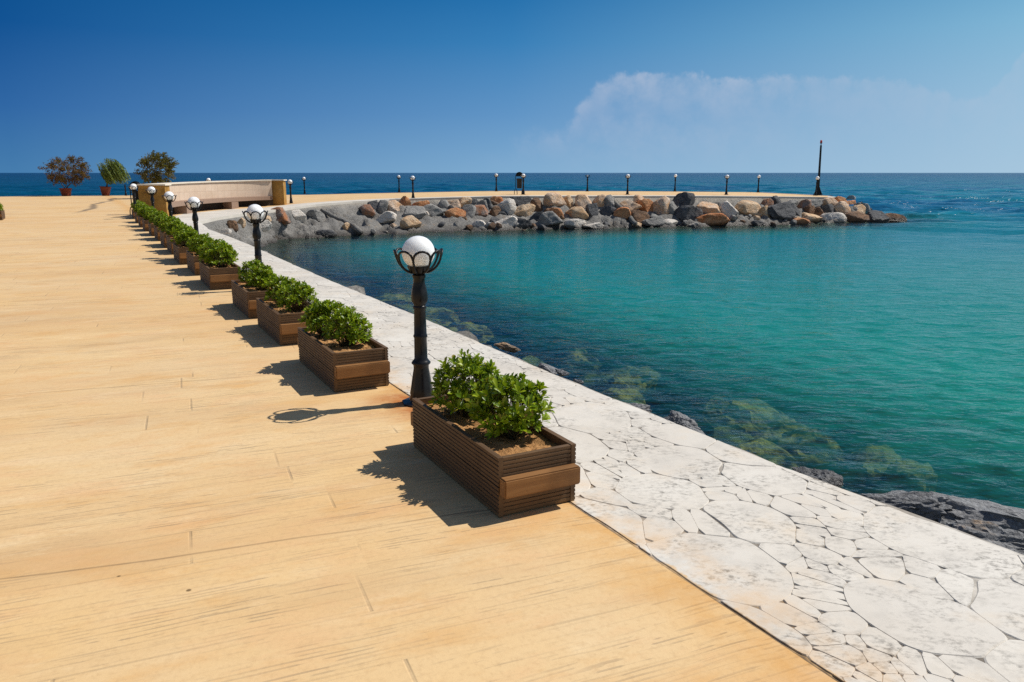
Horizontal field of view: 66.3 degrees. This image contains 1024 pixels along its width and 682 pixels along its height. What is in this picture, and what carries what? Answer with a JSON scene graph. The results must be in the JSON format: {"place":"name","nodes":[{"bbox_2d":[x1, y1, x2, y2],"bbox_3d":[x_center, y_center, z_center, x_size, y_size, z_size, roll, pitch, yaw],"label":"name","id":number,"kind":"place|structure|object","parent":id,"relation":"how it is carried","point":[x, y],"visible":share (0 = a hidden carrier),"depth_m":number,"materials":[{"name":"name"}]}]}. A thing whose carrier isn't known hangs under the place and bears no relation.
{"place":"outdoors","nodes":[
{"label":"outdoors","id":0,"kind":"place"},
{"bbox_2d":[0,191,836,681],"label":"pavement","id":1,"kind":"structure","parent":0,"point":[200,481],"depth_m":3.69,"materials":[{"name":"wood"}]},
{"bbox_2d":[58,188,72,195],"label":"flower pot","id":2,"kind":"object","parent":1,"relation":"on","point":[65,191],"visible":0.98,"depth_m":55.52,"materials":[{"name":"red ceramic"}]},
{"bbox_2d":[37,154,92,187],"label":"potted tree","id":3,"kind":"object","parent":2,"relation":"in","point":[63,179],"visible":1,"depth_m":55.23,"materials":[{"name":"brown plant"}]},
{"bbox_2d":[99,186,111,195],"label":"flower pot","id":4,"kind":"object","parent":1,"relation":"on","point":[105,190],"visible":1,"depth_m":56.18,"materials":[{"name":"red ceramic"}]},
{"bbox_2d":[97,158,130,186],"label":"potted tree","id":5,"kind":"object","parent":4,"relation":"in","point":[111,172],"visible":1,"depth_m":55.73,"materials":[{"name":"green plant"}]},
{"bbox_2d":[133,150,179,183],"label":"potted tree","id":6,"kind":"object","parent":1,"relation":"on","point":[162,163],"visible":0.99,"depth_m":48.59,"materials":[{"name":"green plant"}]},
{"bbox_2d":[161,191,176,216],"bbox_3d":[-8.630,-3.166,19.827,0.348,1.216,0.348,11,16,42],"label":"lamp post","id":7,"kind":"object","parent":1,"relation":"on","point":[169,196],"visible":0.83,"depth_m":19.69,"materials":[{"name":"metal"}]},
{"bbox_2d":[166,235,182,253],"bbox_3d":[-7.068,-2.060,16.685,0.440,0.306,1.280,-6,14,-27],"label":"planter box","id":8,"kind":"object","parent":1,"relation":"on","point":[169,245],"visible":0.23,"depth_m":16.45,"materials":[{"name":"wood"}]},
{"bbox_2d":[165,220,184,237],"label":"shrub","id":9,"kind":"object","parent":8,"relation":"on","point":[170,226],"visible":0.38,"depth_m":16.74,"materials":[{"name":"green plant"}]},
{"bbox_2d":[173,243,188,263],"bbox_3d":[-6.155,-1.679,14.912,0.440,0.306,1.280,-6,14,-27],"label":"planter box","id":10,"kind":"object","parent":1,"relation":"on","point":[179,253],"visible":0.38,"depth_m":14.37,"materials":[{"name":"wood"}]},
{"bbox_2d":[170,225,197,245],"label":"shrub","id":11,"kind":"object","parent":10,"relation":"on","point":[180,229],"visible":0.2,"depth_m":15.02,"materials":[{"name":"green plant"}]},
{"bbox_2d":[174,229,196,247],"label":"shrub","id":12,"kind":"object","parent":10,"relation":"on","point":[185,236],"visible":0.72,"depth_m":14.59,"materials":[{"name":"green plant"}]},
{"bbox_2d":[184,197,202,233],"bbox_3d":[-6.260,-2.241,15.526,0.348,1.216,0.348,-12,17,-43],"label":"lamp post","id":13,"kind":"object","parent":1,"relation":"on","point":[194,203],"visible":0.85,"depth_m":15.40,"materials":[{"name":"metal"}]},
{"bbox_2d":[186,250,203,274],"bbox_3d":[-5.266,-1.355,13.403,0.440,0.306,1.280,-6,14,-27],"label":"planter box","id":14,"kind":"object","parent":1,"relation":"on","point":[193,258],"visible":0.29,"depth_m":13.02,"materials":[{"name":"wood"}]},
{"bbox_2d":[187,233,213,254],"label":"shrub","id":15,"kind":"object","parent":14,"relation":"on","point":[200,239],"visible":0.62,"depth_m":13.08,"materials":[{"name":"green plant"}]},
{"bbox_2d":[136,180,286,215],"bbox_3d":[-12.978,-6.303,34.086,2.046,1.335,9.503,3,12,13],"label":"curved bench","id":16,"kind":"object","parent":1,"relation":"on","point":[228,194],"visible":0.84,"depth_m":35.20,"materials":[{"name":"stone"}]},
{"bbox_2d":[199,261,241,289],"bbox_3d":[-4.407,-1.014,11.820,0.440,0.306,1.280,-6,14,-27],"label":"planter box","id":17,"kind":"object","parent":1,"relation":"on","point":[213,276],"visible":0.67,"depth_m":11.32,"materials":[{"name":"wood"}]},
{"bbox_2d":[197,238,233,264],"bbox_3d":[-4.528,-1.365,12.018,0.589,0.416,0.529,-5,13,-23],"label":"shrub","id":18,"kind":"object","parent":17,"relation":"on","point":[203,248],"visible":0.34,"depth_m":11.92,"materials":[{"name":"green plant"}]},
{"bbox_2d":[203,243,238,267],"bbox_3d":[-4.333,-1.277,11.676,0.493,0.387,0.536,-8,14,-31],"label":"shrub","id":19,"kind":"object","parent":17,"relation":"on","point":[228,254],"visible":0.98,"depth_m":11.60,"materials":[{"name":"green plant"}]},
{"bbox_2d":[231,280,272,317],"bbox_3d":[-3.114,-0.539,9.610,0.440,0.306,1.280,-6,14,-27],"label":"planter box","id":20,"kind":"object","parent":1,"relation":"on","point":[244,297],"visible":0.45,"depth_m":9.26,"materials":[{"name":"wood"}]},
{"bbox_2d":[237,258,263,285],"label":"shrub","id":21,"kind":"object","parent":20,"relation":"on","point":[243,270],"visible":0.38,"depth_m":9.70,"materials":[{"name":"green plant"}]},
{"bbox_2d":[245,265,275,289],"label":"shrub","id":22,"kind":"object","parent":20,"relation":"in","point":[264,273],"visible":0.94,"depth_m":9.33,"materials":[{"name":"green plant"}]},
{"bbox_2d":[256,298,321,344],"bbox_3d":[-2.336,-0.236,8.202,0.440,0.306,1.280,-6,14,-27],"label":"planter box","id":23,"kind":"object","parent":1,"relation":"on","point":[278,326],"visible":0.56,"depth_m":7.74,"materials":[{"name":"wood"}]},
{"bbox_2d":[262,274,299,302],"bbox_3d":[-2.454,-0.548,8.400,0.431,0.338,0.468,2,12,9],"label":"shrub","id":24,"kind":"object","parent":23,"relation":"in","point":[274,284],"visible":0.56,"depth_m":8.33,"materials":[{"name":"green plant"}]},
{"bbox_2d":[274,280,318,311],"bbox_3d":[-2.195,-0.457,8.012,0.457,0.323,0.411,-6,13,-25],"label":"shrub","id":25,"kind":"object","parent":23,"relation":"in","point":[290,295],"visible":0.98,"depth_m":7.94,"materials":[{"name":"green plant"}]},
{"bbox_2d":[297,325,389,391],"bbox_3d":[-1.436,0.114,6.573,0.440,0.306,1.280,-6,14,-27],"label":"planter box","id":26,"kind":"object","parent":1,"relation":"on","point":[333,365],"visible":0.69,"depth_m":6.12,"materials":[{"name":"wood"}]},
{"bbox_2d":[298,299,349,336],"bbox_3d":[-1.612,-0.198,6.767,0.466,0.340,0.412,-7,14,-28],"label":"shrub","id":27,"kind":"object","parent":26,"relation":"on","point":[314,312],"visible":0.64,"depth_m":6.66,"materials":[{"name":"green plant"}]},
{"bbox_2d":[321,305,372,346],"bbox_3d":[-1.335,-0.111,6.370,0.412,0.337,0.375,-1,12,-5],"label":"shrub","id":28,"kind":"object","parent":26,"relation":"on","point":[350,333],"visible":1,"depth_m":6.31,"materials":[{"name":"green plant"}]},
{"bbox_2d":[0,191,828,196],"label":"kerb","id":29,"kind":"structure","parent":1,"relation":"on","point":[455,191],"depth_m":55.87,"materials":[{"name":"grey concrete"}]},
{"bbox_2d":[393,236,442,407],"bbox_3d":[-0.660,-0.144,5.625,0.348,1.216,0.347,-9,15,-37],"label":"lamp post","id":30,"kind":"object","parent":1,"relation":"on","point":[418,253],"visible":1,"depth_m":5.56,"materials":[{"name":"metal"}]},
{"bbox_2d":[410,395,579,517],"bbox_3d":[-0.141,0.583,4.390,0.440,0.306,1.280,-6,14,-27],"label":"planter box","id":31,"kind":"object","parent":1,"relation":"on","point":[499,477],"visible":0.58,"depth_m":3.98,"materials":[{"name":"wood"}]},
{"bbox_2d":[427,348,504,417],"bbox_3d":[-0.249,0.253,4.556,0.433,0.390,0.476,7,14,29],"label":"shrub","id":32,"kind":"object","parent":31,"relation":"on","point":[461,384],"visible":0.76,"depth_m":4.46,"materials":[{"name":"green plant"}]},
{"bbox_2d":[465,372,555,439],"bbox_3d":[-0.004,0.351,4.173,0.490,0.358,0.433,0,12,-2],"label":"shrub","id":33,"kind":"object","parent":31,"relation":"on","point":[515,389],"visible":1,"depth_m":4.10,"materials":[{"name":"green plant"}]},
{"bbox_2d":[813,140,822,194],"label":"beacon mast","id":34,"kind":"object","parent":1,"relation":"on","point":[819,192],"visible":0.86,"depth_m":51.48,"materials":[{"name":"metal"}]},
{"bbox_2d":[0,173,1023,463],"bbox_3d":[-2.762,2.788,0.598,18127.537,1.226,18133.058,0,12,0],"label":"water","id":35,"kind":"structure","parent":0,"point":[920,319],"depth_m":20.96,"materials":[{"name":"liquid"}]},
{"bbox_2d":[375,294,413,304],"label":"sunken rock","id":36,"kind":"object","parent":35,"relation":"in","point":[390,299],"visible":0.3,"depth_m":18.79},
{"bbox_2d":[391,304,433,314],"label":"sunken rock","id":37,"kind":"object","parent":35,"relation":"in","point":[408,308],"visible":0.14,"depth_m":17.68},
{"bbox_2d":[426,307,459,326],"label":"sunken rock","id":38,"kind":"object","parent":35,"relation":"in","point":[442,313],"visible":0.45,"depth_m":16.88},
{"bbox_2d":[455,322,493,343],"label":"sunken rock","id":39,"kind":"object","parent":35,"relation":"in","point":[483,334],"visible":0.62,"depth_m":15.24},
{"bbox_2d":[494,342,520,352],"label":"shore rock","id":40,"kind":"object","parent":35,"relation":"in","point":[504,346],"visible":1,"depth_m":12.50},
{"bbox_2d":[522,355,545,366],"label":"sunken rock","id":41,"kind":"object","parent":35,"relation":"in","point":[531,359],"visible":0.12,"depth_m":12.62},
{"bbox_2d":[538,363,557,374],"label":"shore rock","id":42,"kind":"object","parent":35,"relation":"in","point":[547,368],"visible":0.81,"depth_m":11.09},
{"bbox_2d":[560,348,601,377],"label":"sunken rock","id":43,"kind":"object","parent":35,"relation":"in","point":[577,362],"visible":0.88,"depth_m":12.97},
{"bbox_2d":[577,373,609,392],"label":"sunken rock","id":44,"kind":"object","parent":35,"relation":"in","point":[599,383],"visible":0.35,"depth_m":11.46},
{"bbox_2d":[601,388,645,403],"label":"sunken rock","id":45,"kind":"object","parent":35,"relation":"in","point":[627,394],"visible":0.25,"depth_m":10.74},
{"bbox_2d":[608,376,642,394],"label":"sunken rock","id":46,"kind":"object","parent":35,"relation":"in","point":[619,382],"visible":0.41,"depth_m":11.17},
{"bbox_2d":[599,366,660,397],"bbox_3d":[1.736,0.657,11.833,0.865,0.520,1.038,8,15,34],"label":"sunken rock","id":47,"kind":"object","parent":35,"relation":"in","point":[643,380],"visible":0.66,"depth_m":11.61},
{"bbox_2d":[664,410,704,434],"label":"shore rock","id":48,"kind":"object","parent":35,"relation":"in","point":[679,418],"visible":0.5,"depth_m":8.41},
{"bbox_2d":[695,418,720,435],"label":"sunken rock","id":49,"kind":"object","parent":35,"relation":"in","point":[707,426],"visible":0.12,"depth_m":9.46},
{"bbox_2d":[701,397,729,417],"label":"sunken rock","id":50,"kind":"object","parent":35,"relation":"in","point":[714,407],"visible":0.37,"depth_m":10.18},
{"bbox_2d":[709,426,753,448],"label":"sunken rock","id":51,"kind":"object","parent":35,"relation":"in","point":[730,436],"visible":0.2,"depth_m":9.03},
{"bbox_2d":[713,415,769,440],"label":"sunken rock","id":52,"kind":"object","parent":35,"relation":"in","point":[743,425],"visible":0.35,"depth_m":9.35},
{"bbox_2d":[721,398,810,445],"bbox_3d":[3.278,1.044,10.037,1.043,0.520,1.173,-4,13,-17],"label":"sunken rock","id":53,"kind":"object","parent":35,"relation":"in","point":[771,423],"visible":0.64,"depth_m":9.71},
{"bbox_2d":[738,437,800,469],"bbox_3d":[2.835,1.389,8.527,0.851,0.480,1.276,4,13,18],"label":"sunken rock","id":54,"kind":"object","parent":35,"relation":"in","point":[766,449],"visible":0.34,"depth_m":8.54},
{"bbox_2d":[778,429,845,468],"bbox_3d":[3.408,1.270,8.985,0.739,0.520,0.749,2,12,8],"label":"sunken rock","id":55,"kind":"object","parent":35,"relation":"in","point":[812,448],"visible":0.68,"depth_m":8.78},
{"bbox_2d":[791,466,850,491],"bbox_3d":[2.927,1.343,7.410,0.298,0.230,0.734,-6,15,-35],"label":"shore rock","id":56,"kind":"object","parent":35,"relation":"in","point":[830,477],"visible":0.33,"depth_m":7.38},
{"bbox_2d":[840,443,902,494],"bbox_3d":[3.880,1.394,8.405,0.650,0.520,0.726,-2,12,-11],"label":"sunken rock","id":57,"kind":"object","parent":35,"relation":"in","point":[864,469],"visible":0.61,"depth_m":8.30,"materials":[{"name":"stone"}]},
{"bbox_2d":[885,213,906,225],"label":"boulder","id":58,"kind":"object","parent":35,"relation":"in","point":[897,218],"visible":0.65,"depth_m":47.56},
{"bbox_2d":[873,459,937,493],"bbox_3d":[3.997,1.502,7.904,0.636,0.520,0.458,0,12,-1],"label":"sunken rock","id":59,"kind":"object","parent":35,"relation":"in","point":[908,475],"visible":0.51,"depth_m":7.85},
{"bbox_2d":[860,490,951,519],"bbox_3d":[3.093,1.332,6.289,0.748,0.322,0.399,12,17,43],"label":"shore rock","id":60,"kind":"object","parent":35,"relation":"in","point":[929,505],"visible":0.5,"depth_m":6.12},
{"bbox_2d":[930,491,1023,532],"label":"shore rock","id":61,"kind":"object","parent":35,"relation":"on","point":[1005,517],"visible":0.38,"depth_m":6.02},
{"bbox_2d":[945,518,1023,554],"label":"shore rock","id":62,"kind":"object","parent":35,"relation":"in","point":[1009,539],"visible":0.55,"depth_m":5.43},
{"bbox_2d":[0,0,1023,172],"label":"sky","id":63,"kind":"structure","parent":0,"point":[215,86],"materials":[{"name":"blue"}]},
{"bbox_2d":[203,198,871,347],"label":"embankment","id":64,"kind":"structure","parent":0,"point":[305,243],"depth_m":38.23,"materials":[{"name":"stone"}]},
{"bbox_2d":[271,207,290,225],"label":"boulder","id":65,"kind":"object","parent":64,"relation":"on","point":[282,217],"visible":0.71,"depth_m":34.26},
{"bbox_2d":[292,209,305,222],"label":"boulder","id":66,"kind":"object","parent":64,"relation":"on","point":[299,215],"visible":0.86,"depth_m":35.85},
{"bbox_2d":[306,210,324,221],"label":"boulder","id":67,"kind":"object","parent":64,"relation":"on","point":[318,215],"visible":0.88,"depth_m":36.74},
{"bbox_2d":[316,230,336,237],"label":"boulder","id":68,"kind":"object","parent":64,"relation":"on","point":[328,233],"visible":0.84,"depth_m":35.33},
{"bbox_2d":[320,208,362,234],"bbox_3d":[-8.025,-5.700,37.307,3.095,1.184,0.557,11,16,41],"label":"pipe","id":69,"kind":"object","parent":64,"relation":"on","point":[356,228],"visible":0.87,"depth_m":37.38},
{"bbox_2d":[358,204,375,216],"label":"boulder","id":70,"kind":"object","parent":64,"relation":"on","point":[367,210],"visible":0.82,"depth_m":39.45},
{"bbox_2d":[377,200,388,213],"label":"boulder","id":71,"kind":"object","parent":64,"relation":"on","point":[382,207],"visible":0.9,"depth_m":40.48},
{"bbox_2d":[376,211,396,223],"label":"boulder","id":72,"kind":"object","parent":64,"relation":"on","point":[385,217],"visible":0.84,"depth_m":39.09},
{"bbox_2d":[388,200,401,211],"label":"boulder","id":73,"kind":"object","parent":64,"relation":"on","point":[393,205],"visible":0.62,"depth_m":40.68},
{"bbox_2d":[400,215,421,228],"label":"boulder","id":74,"kind":"object","parent":64,"relation":"on","point":[409,221],"visible":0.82,"depth_m":38.24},
{"bbox_2d":[402,206,428,219],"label":"boulder","id":75,"kind":"object","parent":64,"relation":"on","point":[418,212],"visible":0.69,"depth_m":40.02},
{"bbox_2d":[423,203,445,216],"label":"boulder","id":76,"kind":"object","parent":64,"relation":"on","point":[432,209],"visible":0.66,"depth_m":40.56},
{"bbox_2d":[444,207,465,217],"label":"boulder","id":77,"kind":"object","parent":64,"relation":"on","point":[456,212],"visible":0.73,"depth_m":40.60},
{"bbox_2d":[461,204,475,217],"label":"boulder","id":78,"kind":"object","parent":64,"relation":"on","point":[470,209],"visible":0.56,"depth_m":40.89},
{"bbox_2d":[475,205,489,216],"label":"boulder","id":79,"kind":"object","parent":64,"relation":"on","point":[481,210],"visible":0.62,"depth_m":41.13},
{"bbox_2d":[494,216,517,226],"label":"boulder","id":80,"kind":"object","parent":64,"relation":"on","point":[510,220],"visible":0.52,"depth_m":39.91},
{"bbox_2d":[498,198,516,214],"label":"boulder","id":81,"kind":"object","parent":64,"relation":"on","point":[508,206],"visible":0.62,"depth_m":41.67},
{"bbox_2d":[510,196,531,205],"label":"boulder","id":82,"kind":"object","parent":64,"relation":"on","point":[520,200],"visible":0.54,"depth_m":42.78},
{"bbox_2d":[517,218,531,229],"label":"boulder","id":83,"kind":"object","parent":64,"relation":"on","point":[525,224],"visible":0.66,"depth_m":40.11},
{"bbox_2d":[514,204,535,216],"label":"boulder","id":84,"kind":"object","parent":64,"relation":"on","point":[525,210],"visible":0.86,"depth_m":41.64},
{"bbox_2d":[530,198,542,211],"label":"boulder","id":85,"kind":"object","parent":64,"relation":"on","point":[537,203],"visible":0.69,"depth_m":42.49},
{"bbox_2d":[539,211,563,225],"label":"boulder","id":86,"kind":"object","parent":64,"relation":"on","point":[549,218],"visible":0.96,"depth_m":40.51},
{"bbox_2d":[543,192,565,206],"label":"boulder","id":87,"kind":"object","parent":64,"relation":"on","point":[556,199],"visible":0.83,"depth_m":42.72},
{"bbox_2d":[564,219,585,227],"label":"boulder","id":88,"kind":"object","parent":64,"relation":"on","point":[577,223],"visible":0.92,"depth_m":40.55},
{"bbox_2d":[565,206,588,218],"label":"boulder","id":89,"kind":"object","parent":64,"relation":"on","point":[576,212],"visible":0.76,"depth_m":41.90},
{"bbox_2d":[575,194,591,208],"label":"boulder","id":90,"kind":"object","parent":64,"relation":"on","point":[583,200],"visible":0.62,"depth_m":43.35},
{"bbox_2d":[585,203,598,215],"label":"boulder","id":91,"kind":"object","parent":64,"relation":"on","point":[591,209],"visible":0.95,"depth_m":42.13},
{"bbox_2d":[582,222,603,229],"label":"boulder","id":92,"kind":"object","parent":64,"relation":"on","point":[597,225],"visible":1,"depth_m":40.70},
{"bbox_2d":[598,206,616,215],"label":"boulder","id":93,"kind":"object","parent":64,"relation":"on","point":[608,210],"visible":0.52,"depth_m":42.63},
{"bbox_2d":[604,195,616,207],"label":"boulder","id":94,"kind":"object","parent":64,"relation":"on","point":[608,200],"visible":0.62,"depth_m":43.49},
{"bbox_2d":[613,207,630,218],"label":"boulder","id":95,"kind":"object","parent":64,"relation":"on","point":[623,212],"visible":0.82,"depth_m":42.00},
{"bbox_2d":[617,199,641,211],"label":"boulder","id":96,"kind":"object","parent":64,"relation":"on","point":[631,205],"visible":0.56,"depth_m":43.32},
{"bbox_2d":[628,210,649,224],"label":"boulder","id":97,"kind":"object","parent":64,"relation":"on","point":[639,216],"visible":0.52,"depth_m":42.05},
{"bbox_2d":[637,198,652,211],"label":"boulder","id":98,"kind":"object","parent":64,"relation":"on","point":[647,205],"visible":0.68,"depth_m":43.81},
{"bbox_2d":[641,216,665,226],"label":"boulder","id":99,"kind":"object","parent":64,"relation":"on","point":[657,221],"visible":0.94,"depth_m":41.80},
{"bbox_2d":[653,196,669,214],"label":"boulder","id":100,"kind":"object","parent":64,"relation":"on","point":[661,205],"visible":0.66,"depth_m":43.47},
{"bbox_2d":[673,192,694,205],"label":"boulder","id":101,"kind":"object","parent":64,"relation":"on","point":[684,198],"visible":0.52,"depth_m":44.30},
{"bbox_2d":[674,205,702,221],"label":"boulder","id":102,"kind":"object","parent":64,"relation":"on","point":[686,212],"visible":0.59,"depth_m":42.92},
{"bbox_2d":[696,202,720,213],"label":"boulder","id":103,"kind":"object","parent":64,"relation":"on","point":[707,207],"visible":0.59,"depth_m":43.95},
{"bbox_2d":[696,213,729,226],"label":"boulder","id":104,"kind":"object","parent":64,"relation":"on","point":[715,219],"visible":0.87,"depth_m":42.57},
{"bbox_2d":[719,201,738,217],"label":"boulder","id":105,"kind":"object","parent":64,"relation":"on","point":[727,209],"visible":0.56,"depth_m":44.18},
{"bbox_2d":[735,200,760,215],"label":"boulder","id":106,"kind":"object","parent":64,"relation":"on","point":[746,207],"visible":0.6,"depth_m":44.24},
{"bbox_2d":[768,202,795,220],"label":"boulder","id":107,"kind":"object","parent":64,"relation":"on","point":[784,210],"visible":0.85,"depth_m":44.21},
{"bbox_2d":[790,218,810,226],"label":"boulder","id":108,"kind":"object","parent":64,"relation":"on","point":[803,222],"visible":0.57,"depth_m":44.14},
{"bbox_2d":[802,212,821,222],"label":"boulder","id":109,"kind":"object","parent":64,"relation":"on","point":[813,218],"visible":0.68,"depth_m":45.06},
{"bbox_2d":[820,212,846,223],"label":"boulder","id":110,"kind":"object","parent":64,"relation":"on","point":[838,218],"visible":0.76,"depth_m":45.14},
{"bbox_2d":[833,201,850,213],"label":"boulder","id":111,"kind":"object","parent":64,"relation":"on","point":[843,207],"visible":0.48,"depth_m":46.31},
{"bbox_2d":[844,211,869,224],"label":"boulder","id":112,"kind":"object","parent":64,"relation":"on","point":[858,217],"visible":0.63,"depth_m":45.85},
{"bbox_2d":[175,195,1023,681],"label":"path","id":113,"kind":"structure","parent":0,"point":[837,583],"depth_m":3.59,"materials":[{"name":"grey stone"}]},
{"bbox_2d":[242,204,267,262],"bbox_3d":[-3.610,-1.325,11.120,0.348,1.216,0.347,-10,16,-40],"label":"lamp post","id":114,"kind":"object","parent":113,"relation":"on","point":[255,213],"visible":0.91,"depth_m":11.01,"materials":[{"name":"metal"}]},
{"bbox_2d":[275,216,1023,508],"bbox_3d":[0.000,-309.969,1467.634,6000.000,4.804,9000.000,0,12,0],"label":"seabed","id":115,"kind":"structure","parent":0,"point":[681,387],"depth_m":28.73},
{"bbox_2d":[867,210,888,227],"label":"boulder","id":116,"kind":"object","parent":115,"relation":"on","point":[878,219],"visible":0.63,"depth_m":46.59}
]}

